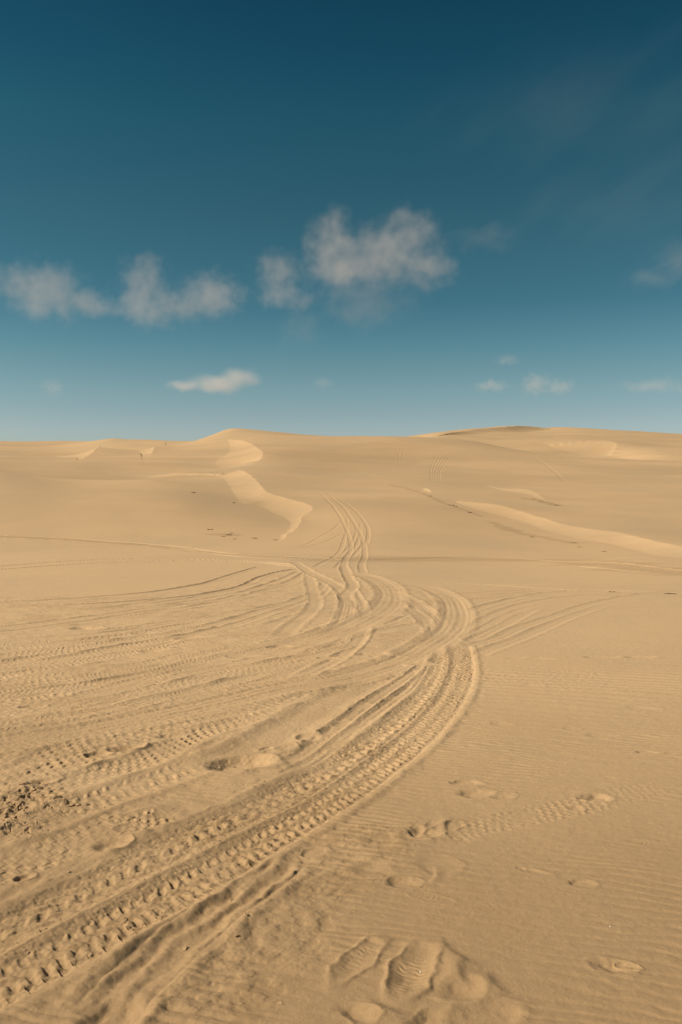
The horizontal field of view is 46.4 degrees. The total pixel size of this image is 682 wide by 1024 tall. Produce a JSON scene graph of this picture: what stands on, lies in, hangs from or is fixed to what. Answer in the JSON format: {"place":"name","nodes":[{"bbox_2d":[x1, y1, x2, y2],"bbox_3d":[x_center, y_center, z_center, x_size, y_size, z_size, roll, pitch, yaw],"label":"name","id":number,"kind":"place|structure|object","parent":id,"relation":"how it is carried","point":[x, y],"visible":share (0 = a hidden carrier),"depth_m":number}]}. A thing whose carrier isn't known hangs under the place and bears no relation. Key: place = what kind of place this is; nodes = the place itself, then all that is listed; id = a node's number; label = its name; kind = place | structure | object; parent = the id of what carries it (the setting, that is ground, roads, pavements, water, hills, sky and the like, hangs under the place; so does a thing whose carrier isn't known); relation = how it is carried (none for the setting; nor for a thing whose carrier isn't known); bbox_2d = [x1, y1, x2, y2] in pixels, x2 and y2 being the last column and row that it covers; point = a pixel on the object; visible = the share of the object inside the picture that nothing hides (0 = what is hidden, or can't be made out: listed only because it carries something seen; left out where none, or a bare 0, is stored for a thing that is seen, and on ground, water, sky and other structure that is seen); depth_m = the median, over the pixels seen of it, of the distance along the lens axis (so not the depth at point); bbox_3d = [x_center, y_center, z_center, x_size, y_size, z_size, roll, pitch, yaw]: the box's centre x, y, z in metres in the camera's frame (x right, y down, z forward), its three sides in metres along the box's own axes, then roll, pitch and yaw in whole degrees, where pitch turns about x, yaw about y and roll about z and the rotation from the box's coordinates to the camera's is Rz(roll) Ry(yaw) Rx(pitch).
{"place":"outdoors","nodes":[
{"label":"outdoors","id":0,"kind":"place"},
{"bbox_2d":[0,536,681,1023],"bbox_3d":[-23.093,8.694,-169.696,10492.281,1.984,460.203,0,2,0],"label":"ground","id":1,"kind":"structure","parent":0,"point":[490,832],"depth_m":4.84},
{"bbox_2d":[19,781,31,784],"bbox_3d":[-1.900,1.636,4.798,0.078,0.028,0.049,11,-8,-16],"label":"sand clod","id":2,"kind":"object","parent":1,"relation":"on","point":[26,782],"visible":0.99,"depth_m":4.79},
{"bbox_2d":[0,428,681,555],"bbox_3d":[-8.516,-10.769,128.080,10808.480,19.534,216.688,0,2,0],"label":"hills","id":3,"kind":"structure","parent":0,"point":[279,486],"depth_m":72.40},
{"bbox_2d":[0,426,681,460],"bbox_3d":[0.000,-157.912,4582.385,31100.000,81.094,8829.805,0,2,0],"label":"hills","id":4,"kind":"structure","parent":0,"point":[600,443],"depth_m":294.61},
{"bbox_2d":[0,0,681,440],"label":"sky","id":5,"kind":"structure","parent":0,"point":[404,218]}
]}

